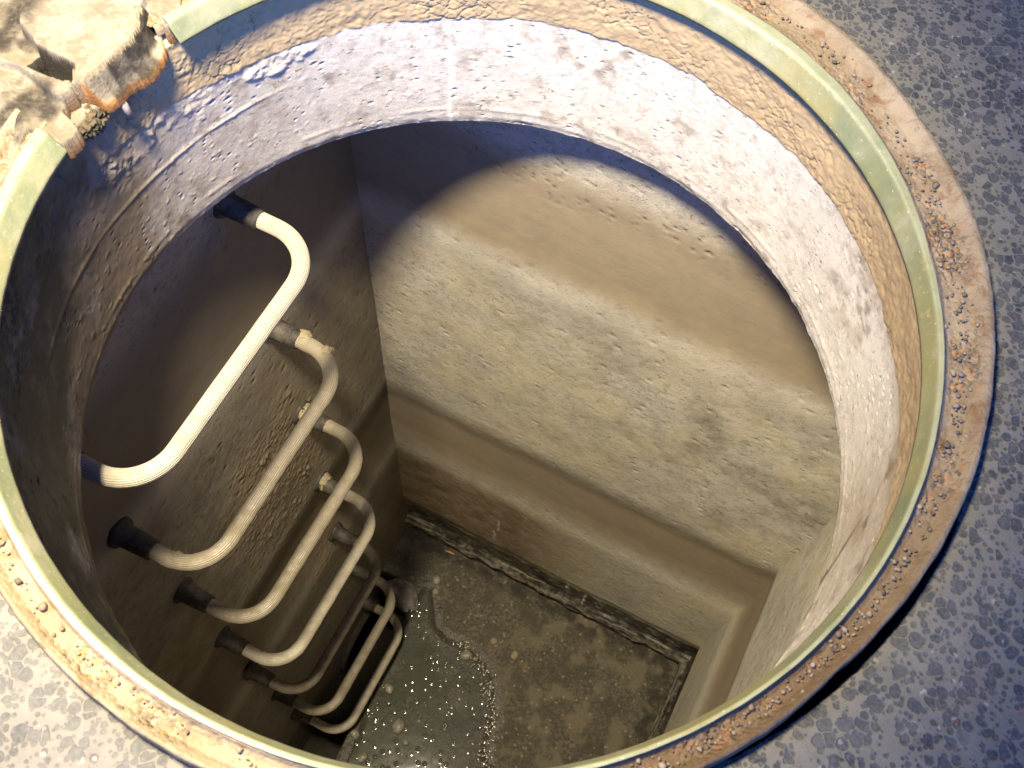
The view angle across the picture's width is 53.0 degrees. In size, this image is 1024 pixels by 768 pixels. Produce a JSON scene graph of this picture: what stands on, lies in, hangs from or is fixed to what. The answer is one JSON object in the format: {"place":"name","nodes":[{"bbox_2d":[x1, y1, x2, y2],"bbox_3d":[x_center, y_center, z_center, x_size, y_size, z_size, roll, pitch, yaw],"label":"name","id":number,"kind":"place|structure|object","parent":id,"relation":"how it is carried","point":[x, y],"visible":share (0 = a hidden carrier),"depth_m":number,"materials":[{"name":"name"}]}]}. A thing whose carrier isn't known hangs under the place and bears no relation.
{"place":"outdoors","nodes":[
{"label":"outdoors","id":0,"kind":"place"},
{"bbox_2d":[302,527,677,767],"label":"floor","id":1,"kind":"structure","parent":0,"point":[572,686],"depth_m":2.58,"materials":[{"name":"brown concrete"}]},
{"bbox_2d":[349,729,359,738],"bbox_3d":[-0.383,0.849,2.497,0.023,0.015,0.029,-35,71,-18],"label":"stone","id":2,"kind":"object","parent":1,"relation":"on","point":[354,733],"visible":1,"depth_m":2.49,"materials":[{"name":"beige stone"}]},
{"bbox_2d":[357,752,367,762],"bbox_3d":[-0.360,0.899,2.474,0.026,0.015,0.022,-31,70,-16],"label":"stone","id":3,"kind":"object","parent":1,"relation":"on","point":[362,757],"visible":1,"depth_m":2.47,"materials":[{"name":"beige stone"}]},
{"bbox_2d":[384,683,393,693],"bbox_3d":[-0.305,0.755,2.547,0.027,0.016,0.023,30,67,11],"label":"stone","id":4,"kind":"object","parent":1,"relation":"on","point":[388,688],"visible":1,"depth_m":2.54,"materials":[{"name":"beige stone"}]},
{"bbox_2d":[392,717,404,734],"bbox_3d":[-0.277,0.836,2.509,0.031,0.021,0.037,29,66,11],"label":"stone","id":5,"kind":"object","parent":1,"relation":"on","point":[398,725],"visible":1,"depth_m":2.50,"materials":[{"name":"beige stone"}]},
{"bbox_2d":[388,577,418,611],"bbox_3d":[-0.282,0.541,2.639,0.086,0.034,0.095,-1,64,-3],"label":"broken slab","id":6,"kind":"object","parent":1,"relation":"on","point":[406,595],"depth_m":2.63,"materials":[{"name":"concrete"}]},
{"bbox_2d":[401,739,408,745],"bbox_3d":[-0.260,0.870,2.494,0.019,0.012,0.018,-1,64,-3],"label":"stone","id":7,"kind":"object","parent":1,"relation":"on","point":[404,742],"visible":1,"depth_m":2.49,"materials":[{"name":"beige stone"}]},
{"bbox_2d":[349,590,491,767],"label":"water","id":8,"kind":"structure","parent":1,"relation":"on","point":[423,680],"depth_m":2.55,"materials":[{"name":"grey liquid"}]},
{"bbox_2d":[355,633,498,767],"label":"wet grains","id":9,"kind":"object","parent":1,"relation":"on","point":[483,688],"visible":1,"depth_m":2.54},
{"bbox_2d":[432,575,440,584],"bbox_3d":[-0.195,0.509,2.666,0.023,0.015,0.024,42,69,16],"label":"stone","id":10,"kind":"object","parent":1,"relation":"on","point":[436,579],"visible":1,"depth_m":2.66,"materials":[{"name":"beige stone"}]},
{"bbox_2d":[459,650,472,659],"bbox_3d":[-0.116,0.683,2.591,0.034,0.018,0.027,-1,64,-3],"label":"stone","id":11,"kind":"object","parent":1,"relation":"on","point":[465,655],"visible":1,"depth_m":2.58,"materials":[{"name":"beige stone"}]},
{"bbox_2d":[490,638,496,643],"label":"stone","id":12,"kind":"object","parent":1,"relation":"on","point":[493,640],"visible":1,"depth_m":2.60,"materials":[{"name":"beige stone"}]},
{"bbox_2d":[510,650,517,659],"bbox_3d":[0.006,0.684,2.592,0.021,0.013,0.023,-1,64,-3],"label":"stone","id":13,"kind":"object","parent":1,"relation":"on","point":[514,655],"visible":1,"depth_m":2.59,"materials":[{"name":"beige stone"}]},
{"bbox_2d":[81,121,931,749],"bbox_3d":[-0.071,0.530,1.812,0.970,2.320,0.980,26,66,9],"label":"concrete chamber","id":14,"kind":"object","parent":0,"point":[583,377],"visible":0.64,"depth_m":1.49,"materials":[{"name":"beige concrete"}]},
{"bbox_2d":[81,191,309,488],"bbox_3d":[-0.316,-0.042,1.003,0.131,0.036,0.341,25,66,9],"label":"step iron","id":15,"kind":"object","parent":14,"relation":"attached to","point":[232,205],"visible":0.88,"depth_m":0.99,"materials":[{"name":"white plastic"}]},
{"bbox_2d":[107,319,338,570],"bbox_3d":[-0.329,0.074,1.245,0.130,0.040,0.352,25,66,9],"label":"step iron","id":16,"kind":"object","parent":14,"relation":"attached to","point":[125,533],"visible":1,"depth_m":1.21,"materials":[{"name":"beige plastic"}]},
{"bbox_2d":[173,400,362,623],"bbox_3d":[-0.337,0.193,1.501,0.136,0.042,0.353,25,66,9],"label":"step iron","id":17,"kind":"object","parent":14,"relation":"attached to","point":[188,592],"visible":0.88,"depth_m":1.47,"materials":[{"name":"beige plastic"}]},
{"bbox_2d":[214,471,374,666],"bbox_3d":[-0.352,0.321,1.752,0.141,0.042,0.350,25,66,9],"label":"step iron","id":18,"kind":"object","parent":14,"relation":"attached to","point":[227,637],"visible":0.84,"depth_m":1.72,"materials":[{"name":"beige plastic"}]},
{"bbox_2d":[243,522,380,693],"bbox_3d":[-0.371,0.446,2.002,0.128,0.043,0.350,25,66,9],"label":"step iron","id":19,"kind":"object","parent":14,"relation":"attached to","point":[257,672],"visible":0.92,"depth_m":1.97,"materials":[{"name":"beige plastic"}]},
{"bbox_2d":[271,562,394,715],"bbox_3d":[-0.376,0.565,2.255,0.140,0.043,0.352,25,66,9],"label":"step iron","id":20,"kind":"object","parent":14,"relation":"attached to","point":[359,571],"visible":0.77,"depth_m":2.23,"materials":[{"name":"beige plastic"}]},
{"bbox_2d":[290,597,401,733],"bbox_3d":[-0.387,0.689,2.502,0.147,0.043,0.344,25,66,9],"label":"step iron","id":21,"kind":"object","parent":14,"relation":"attached to","point":[372,606],"visible":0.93,"depth_m":2.47,"materials":[{"name":"beige plastic"}]},
{"bbox_2d":[340,595,385,673],"bbox_3d":[-0.514,0.629,2.820,0.262,0.228,0.228,26,66,9],"label":"drain pipe","id":22,"kind":"object","parent":14,"relation":"attached to","point":[368,621],"visible":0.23,"depth_m":2.80,"materials":[{"name":"black plastic"}]},
{"bbox_2d":[0,0,993,765],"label":"neck ring","id":23,"kind":"object","parent":14,"relation":"on","point":[754,154],"visible":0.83,"depth_m":0.87,"materials":[{"name":"concrete"}]},
{"bbox_2d":[0,0,995,767],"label":"manhole frame","id":24,"kind":"object","parent":23,"relation":"attached to","point":[62,62],"visible":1,"depth_m":0.70,"materials":[{"name":"metal"}]},
{"bbox_2d":[0,1,979,767],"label":"loose grit","id":25,"kind":"object","parent":24,"relation":"on","point":[800,675],"visible":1,"depth_m":0.62,"materials":[{"name":"brown gravel"}]},
{"bbox_2d":[0,0,1023,767],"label":"road","id":26,"kind":"structure","parent":0,"point":[936,680],"depth_m":0.62,"materials":[{"name":"grey asphalt"}]},
{"bbox_2d":[714,507,961,765],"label":"ground under road","id":27,"kind":"structure","parent":0,"point":[837,680],"depth_m":0.64,"materials":[{"name":"soil"}]}
]}

